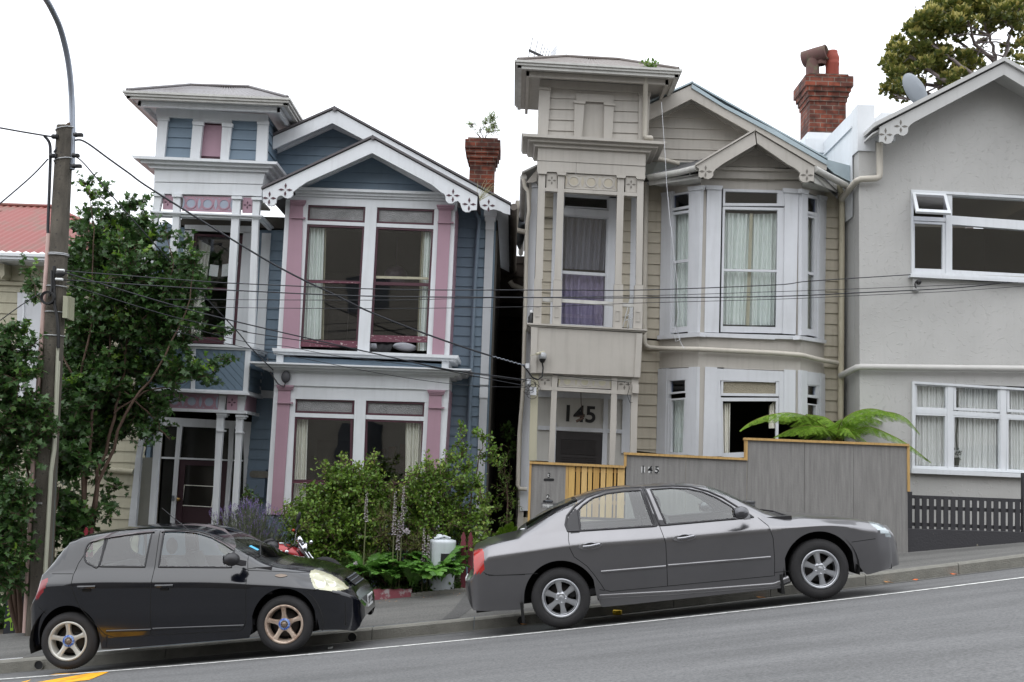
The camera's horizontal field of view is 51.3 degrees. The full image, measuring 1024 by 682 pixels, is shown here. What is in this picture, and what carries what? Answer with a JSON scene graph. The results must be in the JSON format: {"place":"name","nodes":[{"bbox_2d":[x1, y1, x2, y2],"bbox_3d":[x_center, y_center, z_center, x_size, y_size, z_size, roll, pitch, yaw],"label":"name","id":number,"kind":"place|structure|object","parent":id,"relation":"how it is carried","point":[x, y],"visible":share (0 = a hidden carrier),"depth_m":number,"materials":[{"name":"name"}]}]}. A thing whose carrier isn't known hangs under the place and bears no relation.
{"place":"outdoors","nodes":[
{"label":"outdoors","id":0,"kind":"place"},
{"bbox_2d":[0,574,466,633],"bbox_3d":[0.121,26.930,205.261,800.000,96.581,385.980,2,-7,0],"label":"ground","id":1,"kind":"structure","parent":0,"point":[1,631],"depth_m":15.56,"materials":[{"name":"soil"}]},
{"bbox_2d":[3,596,23,633],"bbox_3d":[-6.731,3.713,14.425,0.250,0.527,0.038,2,-7,0],"label":"utility cabinet board","id":2,"kind":"object","parent":1,"relation":"on","point":[8,626],"visible":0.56,"depth_m":14.40,"materials":[{"name":"green paint"}]},
{"bbox_2d":[0,361,107,628],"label":"hedge shrub","id":3,"kind":"object","parent":1,"relation":"on","point":[79,516],"visible":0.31,"depth_m":15.17,"materials":[{"name":"green plant"}]},
{"bbox_2d":[0,203,145,604],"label":"cream cottage","id":4,"kind":"structure","parent":1,"relation":"on","point":[22,227],"depth_m":18.34,"materials":[{"name":"paint"}]},
{"bbox_2d":[18,170,241,556],"bbox_3d":[-5.862,0.741,15.839,3.324,6.814,1.879,-1,-7,21],"label":"maple tree","id":5,"kind":"object","parent":1,"relation":"on","point":[97,325],"visible":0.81,"depth_m":15.74,"materials":[{"name":"green plant"}]},
{"bbox_2d":[233,483,262,519],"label":"porch plant","id":6,"kind":"object","parent":1,"relation":"on","point":[248,493],"visible":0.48,"depth_m":16.22,"materials":[{"name":"green plant"}]},
{"bbox_2d":[209,496,291,554],"bbox_3d":[-3.814,2.739,15.489,1.372,0.989,0.749,2,-7,0],"label":"lavender bush","id":7,"kind":"object","parent":1,"relation":"on","point":[253,528],"visible":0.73,"depth_m":15.30,"materials":[{"name":"plant"}]},
{"bbox_2d":[122,83,516,648],"bbox_3d":[-3.226,1.277,21.757,6.423,10.464,10.500,2,-7,0],"label":"weatherboard villa","id":8,"kind":"object","parent":1,"relation":"on","point":[351,198],"visible":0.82,"depth_m":17.52,"materials":[{"name":"blue wood"}]},
{"bbox_2d":[175,460,227,524],"bbox_3d":[-5.167,2.543,17.748,0.812,1.105,0.110,2,-7,0],"label":"door","id":9,"kind":"structure","parent":8,"relation":"in","point":[195,477],"depth_m":17.77,"materials":[{"name":"paint"}]},
{"bbox_2d":[189,234,242,344],"bbox_3d":[-5.054,-0.881,18.222,0.844,1.880,0.167,2,-7,0],"label":"window","id":10,"kind":"structure","parent":8,"relation":"in","point":[213,271],"depth_m":18.23,"materials":[{"name":"glass"}]},
{"bbox_2d":[291,417,352,531],"bbox_3d":[-3.001,2.131,16.965,1.007,1.816,0.171,2,-7,0],"label":"window","id":11,"kind":"structure","parent":8,"relation":"in","point":[299,470],"depth_m":17.00,"materials":[{"name":"red paint"}]},
{"bbox_2d":[295,399,354,414],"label":"transom window","id":12,"kind":"structure","parent":8,"relation":"in","point":[302,405],"depth_m":17.05,"materials":[{"name":"grey glass"}]},
{"bbox_2d":[300,224,363,347],"bbox_3d":[-2.904,-0.881,17.345,0.941,2.007,0.197,2,-7,0],"label":"window","id":13,"kind":"structure","parent":8,"relation":"in","point":[313,321],"depth_m":17.34,"materials":[{"name":"glass"}]},
{"bbox_2d":[315,440,349,482],"bbox_3d":[-3.564,2.493,21.887,0.900,0.900,0.050,2,-7,0],"label":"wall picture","id":14,"kind":"object","parent":8,"relation":"attached to","point":[329,450],"depth_m":21.89},
{"bbox_2d":[308,205,365,222],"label":"transom window","id":15,"kind":"structure","parent":8,"relation":"in","point":[315,212],"depth_m":17.42,"materials":[{"name":"grey glass"}]},
{"bbox_2d":[327,303,371,351],"bbox_3d":[-3.044,0.136,19.971,0.750,1.600,0.520,2,-7,0],"label":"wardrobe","id":16,"kind":"object","parent":8,"relation":"in","point":[342,324],"visible":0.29,"depth_m":19.77,"materials":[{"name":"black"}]},
{"bbox_2d":[376,342,394,351],"bbox_3d":[-2.045,0.095,17.138,0.301,0.175,0.206,2,-7,0],"label":"flower pot","id":17,"kind":"object","parent":8,"relation":"on","point":[384,346],"visible":1,"depth_m":17.11,"materials":[{"name":"black"}]},
{"bbox_2d":[373,444,405,471],"bbox_3d":[-1.724,2.134,19.335,1.500,0.500,0.500,2,-7,0],"label":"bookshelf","id":18,"kind":"object","parent":8,"relation":"in","point":[391,463],"visible":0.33,"depth_m":19.08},
{"bbox_2d":[370,343,416,351],"bbox_3d":[-1.961,0.095,17.417,0.826,0.147,0.320,2,-7,0],"label":"pillow","id":19,"kind":"object","parent":8,"relation":"on","point":[406,347],"visible":0.9,"depth_m":17.32,"materials":[{"name":"white fabric"}]},
{"bbox_2d":[364,419,423,517],"bbox_3d":[-1.890,2.182,16.964,0.978,1.843,0.163,2,-7,0],"label":"window","id":20,"kind":"structure","parent":8,"relation":"in","point":[414,429],"depth_m":17.04,"materials":[{"name":"red paint"}]},
{"bbox_2d":[384,237,406,281],"bbox_3d":[-2.014,-1.497,18.617,0.400,1.080,0.400,2,-7,0],"label":"pendant lamp","id":21,"kind":"object","parent":8,"relation":"hanging from","point":[395,270],"visible":0.62,"depth_m":18.44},
{"bbox_2d":[366,401,424,416],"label":"transom window","id":22,"kind":"structure","parent":8,"relation":"in","point":[388,408],"depth_m":17.04,"materials":[{"name":"grey glass"}]},
{"bbox_2d":[370,227,432,350],"bbox_3d":[-1.782,-0.849,17.340,0.947,2.001,0.197,2,-7,0],"label":"window","id":23,"kind":"structure","parent":8,"relation":"in","point":[421,339],"depth_m":17.30,"materials":[{"name":"black glass"}]},
{"bbox_2d":[377,207,433,224],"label":"transom window","id":24,"kind":"structure","parent":8,"relation":"in","point":[384,215],"depth_m":17.42,"materials":[{"name":"grey glass"}]},
{"bbox_2d":[465,110,500,137],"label":"chimney plant","id":25,"kind":"object","parent":8,"relation":"on","point":[490,128],"visible":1,"depth_m":20.36,"materials":[{"name":"green plant"}]},
{"bbox_2d":[277,453,401,587],"bbox_3d":[-2.520,2.714,15.749,2.077,2.147,1.130,2,-7,0],"label":"garden shrub","id":26,"kind":"object","parent":1,"relation":"on","point":[342,489],"visible":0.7,"depth_m":15.55,"materials":[{"name":"green plant"}]},
{"bbox_2d":[275,475,433,586],"bbox_3d":[-2.226,2.790,15.401,2.633,1.765,0.891,2,-7,0],"label":"garden shrub","id":27,"kind":"object","parent":1,"relation":"on","point":[415,546],"visible":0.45,"depth_m":15.26,"materials":[{"name":"green plant"}]},
{"bbox_2d":[362,493,368,577],"bbox_3d":[-2.076,2.869,15.015,0.082,1.507,0.076,2,-7,0],"label":"flower spike","id":28,"kind":"object","parent":1,"relation":"on","point":[366,510],"visible":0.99,"depth_m":15.04,"materials":[{"name":"purple plant"}]},
{"bbox_2d":[344,551,398,577],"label":"acanthus plant","id":29,"kind":"object","parent":1,"relation":"on","point":[378,559],"visible":0.9,"depth_m":15.01,"materials":[{"name":"green plant"}]},
{"bbox_2d":[272,448,493,582],"bbox_3d":[-1.834,2.541,15.365,3.153,2.012,0.605,2,-7,0],"label":"garden shrub","id":30,"kind":"object","parent":1,"relation":"on","point":[479,493],"visible":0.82,"depth_m":15.36,"materials":[{"name":"green plant"}]},
{"bbox_2d":[305,547,467,590],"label":"dark undergrowth","id":31,"kind":"object","parent":1,"relation":"on","point":[377,581],"visible":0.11,"depth_m":15.30,"materials":[{"name":"green plant"}]},
{"bbox_2d":[391,489,396,587],"bbox_3d":[-1.669,2.843,15.019,0.079,1.492,0.083,2,-7,0],"label":"flower spike","id":32,"kind":"object","parent":1,"relation":"on","point":[394,524],"visible":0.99,"depth_m":15.04,"materials":[{"name":"purple plant"}]},
{"bbox_2d":[395,520,399,587],"bbox_3d":[-1.608,3.037,14.995,0.082,1.091,0.076,2,-7,0],"label":"flower spike","id":33,"kind":"object","parent":1,"relation":"on","point":[398,544],"visible":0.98,"depth_m":15.01,"materials":[{"name":"purple plant"}]},
{"bbox_2d":[398,486,404,587],"bbox_3d":[-1.562,2.799,15.024,0.082,1.564,0.080,2,-7,0],"label":"flower spike","id":34,"kind":"object","parent":1,"relation":"on","point":[402,516],"visible":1,"depth_m":15.04,"materials":[{"name":"purple plant"}]},
{"bbox_2d":[373,577,461,591],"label":"ground cover","id":35,"kind":"object","parent":1,"relation":"on","point":[456,585],"visible":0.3,"depth_m":15.00,"materials":[{"name":"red plant"}]},
{"bbox_2d":[368,563,402,585],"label":"acanthus plant","id":36,"kind":"object","parent":35,"relation":"on","point":[389,575],"visible":0.77,"depth_m":14.83,"materials":[{"name":"green plant"}]},
{"bbox_2d":[388,559,450,586],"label":"acanthus plant","id":37,"kind":"object","parent":35,"relation":"on","point":[412,578],"visible":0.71,"depth_m":14.75,"materials":[{"name":"green plant"}]},
{"bbox_2d":[395,545,469,581],"bbox_3d":[-1.106,3.095,14.818,1.070,0.497,0.934,2,-7,0],"label":"acanthus plant","id":38,"kind":"object","parent":1,"relation":"on","point":[433,570],"visible":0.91,"depth_m":14.79,"materials":[{"name":"green plant"}]},
{"bbox_2d":[428,534,455,589],"bbox_3d":[-0.990,3.143,15.113,0.373,0.809,0.373,2,-7,0],"label":"white drum","id":39,"kind":"object","parent":1,"relation":"on","point":[441,547],"visible":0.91,"depth_m":14.97,"materials":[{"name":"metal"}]},
{"bbox_2d":[383,419,502,558],"bbox_3d":[-1.028,2.409,15.732,1.872,2.522,1.106,2,-7,0],"label":"garden shrub","id":40,"kind":"object","parent":1,"relation":"on","point":[434,510],"visible":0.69,"depth_m":15.60,"materials":[{"name":"green plant"}]},
{"bbox_2d":[438,555,469,577],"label":"acanthus plant","id":41,"kind":"object","parent":1,"relation":"on","point":[459,558],"visible":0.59,"depth_m":14.88,"materials":[{"name":"green plant"}]},
{"bbox_2d":[461,532,465,587],"bbox_3d":[-0.689,3.115,15.171,0.103,0.786,0.030,2,-7,0],"label":"red picket","id":42,"kind":"object","parent":1,"relation":"on","point":[463,574],"visible":0.78,"depth_m":15.15,"materials":[{"name":"paint"}]},
{"bbox_2d":[468,532,472,574],"bbox_3d":[-0.588,3.105,15.172,0.099,0.758,0.030,2,-7,0],"label":"red picket","id":43,"kind":"object","parent":1,"relation":"on","point":[470,553],"visible":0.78,"depth_m":15.17,"materials":[{"name":"paint"}]},
{"bbox_2d":[494,521,517,535],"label":"ground fern","id":44,"kind":"object","parent":1,"relation":"on","point":[509,527],"visible":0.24,"depth_m":16.70,"materials":[{"name":"green plant"}]},
{"bbox_2d":[490,450,521,530],"bbox_3d":[-0.108,2.753,17.329,0.630,2.068,0.795,2,-7,0],"label":"narrow gap shrub","id":45,"kind":"object","parent":1,"relation":"on","point":[508,479],"visible":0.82,"depth_m":17.44,"materials":[{"name":"green plant"}]},
{"bbox_2d":[491,256,523,614],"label":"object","id":46,"kind":"object","parent":1,"relation":"on","point":[509,349],"visible":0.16,"depth_m":23.05,"materials":[{"name":"black"}]},
{"bbox_2d":[499,420,516,516],"bbox_3d":[-0.040,2.708,19.175,0.398,2.603,0.594,8,-9,-40],"label":"tree","id":47,"kind":"object","parent":1,"relation":"on","point":[506,435],"visible":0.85,"depth_m":19.31,"materials":[{"name":"green plant"}]},
{"bbox_2d":[514,44,853,611],"bbox_3d":[3.049,0.296,21.377,6.306,11.766,9.480,2,-7,0],"label":"weatherboard villa","id":48,"kind":"object","parent":1,"relation":"on","point":[752,199],"visible":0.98,"depth_m":17.64,"materials":[{"name":"beige paint"}]},
{"bbox_2d":[174,331,525,387],"bbox_3d":[-2.340,0.310,16.177,5.415,0.530,0.052,4,-7,-18],"label":"overhead cable","id":49,"kind":"object","parent":48,"relation":"attached to","point":[339,365],"visible":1,"depth_m":16.10,"materials":[{"name":"black plastic"}]},
{"bbox_2d":[180,325,519,380],"bbox_3d":[-2.315,0.207,16.190,5.273,0.495,0.053,4,-7,-19],"label":"overhead cable","id":50,"kind":"object","parent":48,"relation":"attached to","point":[340,356],"visible":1,"depth_m":16.09,"materials":[{"name":"black plastic"}]},
{"bbox_2d":[508,200,524,291],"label":"gap pipes","id":51,"kind":"object","parent":48,"relation":"attached to","point":[511,283],"visible":0.55,"depth_m":20.35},
{"bbox_2d":[517,218,524,248],"bbox_3d":[0.350,-2.260,21.385,0.417,0.840,0.840,1,-7,12],"label":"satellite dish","id":52,"kind":"object","parent":48,"relation":"attached to","point":[520,237],"visible":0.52,"depth_m":21.27,"materials":[{"name":"grey"}]},
{"bbox_2d":[528,37,550,56],"bbox_3d":[0.505,-5.434,19.998,0.431,0.537,0.305,2,-7,0],"label":"roof antenna","id":53,"kind":"object","parent":48,"relation":"attached to","point":[533,52],"visible":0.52,"depth_m":19.98,"materials":[{"name":"white metal"}]},
{"bbox_2d":[555,431,602,468],"bbox_3d":[1.115,1.849,17.847,0.798,0.662,0.058,2,-7,0],"label":"door","id":54,"kind":"structure","parent":48,"relation":"in","point":[571,447],"depth_m":17.84,"materials":[{"name":"black paint"}]},
{"bbox_2d":[561,215,607,326],"bbox_3d":[1.238,-1.186,18.260,0.813,1.949,0.173,2,-7,0],"label":"window","id":55,"kind":"structure","parent":48,"relation":"in","point":[585,238],"depth_m":18.29,"materials":[{"name":"grey glass"}]},
{"bbox_2d":[564,195,608,209],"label":"transom window","id":56,"kind":"structure","parent":48,"relation":"in","point":[607,199],"depth_m":18.32,"materials":[{"name":"grey paint"}]},
{"bbox_2d":[639,58,658,66],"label":"gutter plant","id":57,"kind":"object","parent":48,"relation":"on","point":[652,64],"visible":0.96,"depth_m":17.36,"materials":[{"name":"green plant"}]},
{"bbox_2d":[661,102,683,347],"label":"hanging cable","id":58,"kind":"object","parent":48,"relation":"hanging from","point":[672,237],"visible":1,"depth_m":17.05,"materials":[{"name":"grey paint"}]},
{"bbox_2d":[668,398,684,454],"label":"window","id":59,"kind":"structure","parent":48,"relation":"in","point":[676,405],"depth_m":17.54,"materials":[{"name":"white fabric"}]},
{"bbox_2d":[669,380,685,393],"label":"transom window","id":60,"kind":"structure","parent":48,"relation":"in","point":[670,382],"depth_m":17.53,"materials":[{"name":"grey paint"}]},
{"bbox_2d":[671,210,688,332],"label":"window","id":61,"kind":"structure","parent":48,"relation":"in","point":[680,219],"depth_m":17.84,"materials":[{"name":"white glass"}]},
{"bbox_2d":[672,191,688,210],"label":"transom window","id":62,"kind":"structure","parent":48,"relation":"in","point":[682,193],"depth_m":17.91,"materials":[{"name":"grey paint"}]},
{"bbox_2d":[720,380,778,396],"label":"transom window","id":63,"kind":"structure","parent":48,"relation":"in","point":[728,388],"depth_m":17.06,"materials":[{"name":"beige glass"}]},
{"bbox_2d":[721,398,778,457],"bbox_3d":[3.776,1.392,17.034,0.923,0.993,0.162,2,-7,0],"label":"window","id":64,"kind":"structure","parent":48,"relation":"in","point":[725,407],"depth_m":17.01,"materials":[{"name":"grey paint"}]},
{"bbox_2d":[720,207,783,333],"bbox_3d":[3.900,-1.148,17.352,1.023,2.080,0.183,2,-7,0],"label":"window","id":65,"kind":"structure","parent":48,"relation":"in","point":[753,254],"depth_m":17.36,"materials":[{"name":"white glass"}]},
{"bbox_2d":[722,189,784,206],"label":"transom window","id":66,"kind":"structure","parent":48,"relation":"in","point":[780,195],"depth_m":17.41,"materials":[{"name":"grey paint"}]},
{"bbox_2d":[807,215,817,336],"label":"window","id":67,"kind":"structure","parent":48,"relation":"in","point":[812,241],"depth_m":17.79,"materials":[{"name":"grey glass"}]},
{"bbox_2d":[807,385,818,398],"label":"transom window","id":68,"kind":"structure","parent":48,"relation":"in","point":[816,387],"depth_m":17.58,"materials":[{"name":"grey paint"}]},
{"bbox_2d":[808,194,818,216],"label":"transom window","id":69,"kind":"structure","parent":48,"relation":"in","point":[816,201],"depth_m":17.96,"materials":[{"name":"grey paint"}]},
{"bbox_2d":[527,438,909,552],"bbox_3d":[3.006,2.621,15.530,5.558,2.446,0.100,2,-7,0],"label":"plywood fence","id":70,"kind":"object","parent":1,"relation":"on","point":[869,481],"visible":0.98,"depth_m":15.59,"materials":[{"name":"grey wood"}]},
{"bbox_2d":[565,465,624,517],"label":"slatted gate","id":71,"kind":"structure","parent":70,"relation":"attached to","point":[595,502],"depth_m":15.58,"materials":[{"name":"yellow wood"}]},
{"bbox_2d":[740,408,930,462],"bbox_3d":[4.793,2.305,16.351,2.897,2.560,1.538,2,-7,0],"label":"tree fern","id":72,"kind":"object","parent":1,"relation":"on","point":[853,429],"visible":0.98,"depth_m":16.22,"materials":[{"name":"green plant"}]},
{"bbox_2d":[822,57,1023,531],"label":"stucco house","id":73,"kind":"structure","parent":1,"relation":"on","point":[934,175],"depth_m":17.41,"materials":[{"name":"grey paint"}]},
{"bbox_2d":[165,282,1017,299],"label":"overhead cable","id":74,"kind":"object","parent":73,"relation":"attached to","point":[613,296],"visible":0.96,"depth_m":16.35,"materials":[{"name":"black plastic"}]},
{"bbox_2d":[902,73,926,102],"bbox_3d":[7.297,-4.457,19.260,0.680,0.830,0.209,7,-8,-34],"label":"satellite dish","id":75,"kind":"object","parent":73,"relation":"on","point":[914,88],"visible":0.73,"depth_m":19.15,"materials":[{"name":"grey metal"}]},
{"bbox_2d":[954,391,961,464],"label":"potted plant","id":76,"kind":"object","parent":73,"relation":"in","point":[957,460],"visible":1,"depth_m":17.18,"materials":[{"name":"green plant"}]},
{"bbox_2d":[908,189,1023,283],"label":"window frame","id":77,"kind":"structure","parent":73,"relation":"in","point":[946,272],"depth_m":17.53,"materials":[{"name":"white paint"}]},
{"bbox_2d":[910,381,1023,477],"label":"window frame","id":78,"kind":"structure","parent":73,"relation":"in","point":[990,432],"depth_m":17.22,"materials":[{"name":"white paint"}]},
{"bbox_2d":[876,0,1023,228],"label":"spreading tree","id":79,"kind":"object","parent":1,"relation":"on","point":[939,20],"visible":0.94,"depth_m":30.61,"materials":[{"name":"green plant"}]},
{"bbox_2d":[477,178,500,200],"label":"valley grass","id":80,"kind":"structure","parent":0,"point":[483,194],"depth_m":17.31,"materials":[{"name":"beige plant"}]},
{"bbox_2d":[0,567,1023,681],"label":"road","id":81,"kind":"structure","parent":0,"point":[970,632],"depth_m":9.17,"materials":[{"name":"grey asphalt"}]},
{"bbox_2d":[23,672,106,681],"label":"yellow road marking","id":82,"kind":"object","parent":81,"relation":"on","point":[87,676],"visible":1,"depth_m":10.47,"materials":[{"name":"paint"}]},
{"bbox_2d":[29,508,374,669],"bbox_3d":[-3.352,2.614,11.905,3.514,1.586,2.027,-4,-7,0],"label":"parked car","id":83,"kind":"object","parent":81,"relation":"on","point":[115,591],"visible":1,"depth_m":11.11,"materials":[{"name":"black paint"}]},
{"bbox_2d":[0,554,1023,672],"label":"kerb","id":84,"kind":"structure","parent":81,"relation":"on","point":[381,632],"depth_m":12.67,"materials":[{"name":"concrete"}]},
{"bbox_2d":[0,566,1023,673],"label":"gutter channel","id":85,"kind":"object","parent":81,"relation":"on","point":[529,624],"visible":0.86,"depth_m":12.59,"materials":[{"name":"concrete"}]},
{"bbox_2d":[0,577,1023,679],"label":"road edge line","id":86,"kind":"object","parent":81,"relation":"on","point":[515,634],"visible":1,"depth_m":10.87,"materials":[{"name":"paint"}]},
{"bbox_2d":[465,483,898,627],"bbox_3d":[1.791,2.266,11.998,4.657,1.363,2.197,-6,-7,-1],"label":"parked car","id":87,"kind":"object","parent":81,"relation":"on","point":[558,566],"visible":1,"depth_m":11.11,"materials":[{"name":"grey paint"}]},
{"bbox_2d":[0,542,1023,658],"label":"pavement","id":88,"kind":"structure","parent":0,"point":[403,610],"depth_m":13.80,"materials":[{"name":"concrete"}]},
{"bbox_2d":[0,317,63,632],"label":"maple shrub","id":89,"kind":"object","parent":88,"relation":"on","point":[20,417],"visible":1,"depth_m":13.97,"materials":[{"name":"green plant"}]},
{"bbox_2d":[22,0,83,657],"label":"utility pole","id":90,"kind":"object","parent":88,"relation":"on","point":[57,306],"visible":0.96,"depth_m":14.47,"materials":[{"name":"concrete"}]},
{"bbox_2d":[0,158,48,203],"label":"overhead cable","id":91,"kind":"object","parent":90,"relation":"attached to","point":[47,159],"visible":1,"depth_m":14.65,"materials":[{"name":"black plastic"}]},
{"bbox_2d":[0,127,50,136],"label":"overhead cable","id":92,"kind":"object","parent":90,"relation":"attached to","point":[25,132],"visible":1,"depth_m":14.73,"materials":[{"name":"black plastic"}]},
{"bbox_2d":[43,136,51,232],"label":"overhead cable","id":93,"kind":"object","parent":90,"relation":"attached to","point":[49,188],"visible":1,"depth_m":14.75,"materials":[{"name":"black plastic"}]},
{"bbox_2d":[55,158,272,369],"bbox_3d":[-5.075,-1.079,15.857,3.609,2.737,0.107,8,-9,-42],"label":"overhead cable","id":94,"kind":"object","parent":90,"relation":"attached to","point":[163,253],"visible":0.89,"depth_m":15.73,"materials":[{"name":"black plastic"}]},
{"bbox_2d":[53,139,523,365],"bbox_3d":[-3.094,-1.225,15.956,7.135,2.735,0.117,5,-7,-21],"label":"overhead cable","id":95,"kind":"object","parent":90,"relation":"attached to","point":[161,195],"visible":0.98,"depth_m":15.78,"materials":[{"name":"black plastic"}]},
{"bbox_2d":[65,283,522,385],"bbox_3d":[-2.967,-0.032,15.792,6.828,0.970,0.114,5,-7,-22],"label":"overhead cable","id":96,"kind":"object","parent":90,"relation":"attached to","point":[266,335],"visible":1,"depth_m":15.47,"materials":[{"name":"black plastic"}]},
{"bbox_2d":[65,272,525,380],"bbox_3d":[-2.947,-0.148,15.805,6.880,1.036,0.118,5,-7,-22],"label":"overhead cable","id":97,"kind":"object","parent":90,"relation":"attached to","point":[291,334],"visible":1,"depth_m":15.71,"materials":[{"name":"black plastic"}]},
{"bbox_2d":[65,270,910,290],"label":"overhead cable","id":98,"kind":"object","parent":90,"relation":"attached to","point":[474,290],"visible":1,"depth_m":15.82,"materials":[{"name":"black plastic"}]},
{"bbox_2d":[63,279,1007,297],"bbox_3d":[0.945,-0.887,15.954,14.403,0.967,0.134,3,-7,-11],"label":"overhead cable","id":99,"kind":"object","parent":90,"relation":"attached to","point":[516,297],"visible":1,"depth_m":15.76,"materials":[{"name":"black plastic"}]},
{"bbox_2d":[165,286,1021,308],"bbox_3d":[1.758,-0.690,16.209,13.472,1.155,0.081,3,-7,-9],"label":"overhead cable","id":100,"kind":"object","parent":90,"relation":"attached to","point":[574,305],"visible":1,"depth_m":16.04,"materials":[{"name":"black plastic"}]},
{"bbox_2d":[227,512,340,564],"bbox_3d":[-3.208,3.054,14.657,1.788,1.391,0.691,4,-7,-17],"label":"motorcycle","id":101,"kind":"object","parent":88,"relation":"on","point":[302,549],"visible":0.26,"depth_m":14.63,"materials":[{"name":"red paint"}]},
{"bbox_2d":[373,588,412,599],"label":"garden kerb","id":102,"kind":"structure","parent":88,"relation":"on","point":[388,593],"depth_m":14.75,"materials":[{"name":"red brick"}]},
{"bbox_2d":[411,588,465,596],"bbox_3d":[-1.022,3.548,14.838,0.763,0.228,0.106,3,-7,-5],"label":"concrete edging","id":103,"kind":"object","parent":88,"relation":"on","point":[435,592],"visible":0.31,"depth_m":14.80,"materials":[{"name":"concrete"}]},
{"bbox_2d":[443,594,471,618],"bbox_3d":[-0.593,3.409,13.826,0.271,0.133,2.069,1,-7,6],"label":"pavement patch","id":104,"kind":"object","parent":88,"relation":"on","point":[462,607],"visible":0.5,"depth_m":13.41,"materials":[{"name":"concrete"}]},
{"bbox_2d":[908,528,1023,551],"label":"wall","id":105,"kind":"structure","parent":88,"relation":"on","point":[926,539],"depth_m":15.58,"materials":[{"name":"black paint"}]},
{"bbox_2d":[907,473,1023,531],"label":"picket fence","id":106,"kind":"object","parent":105,"relation":"on","point":[967,509],"visible":0.87,"depth_m":15.85,"materials":[{"name":"black paint"}]},
{"bbox_2d":[0,0,1023,659],"label":"sky","id":107,"kind":"structure","parent":0,"point":[415,72],"materials":[{"name":"white"}]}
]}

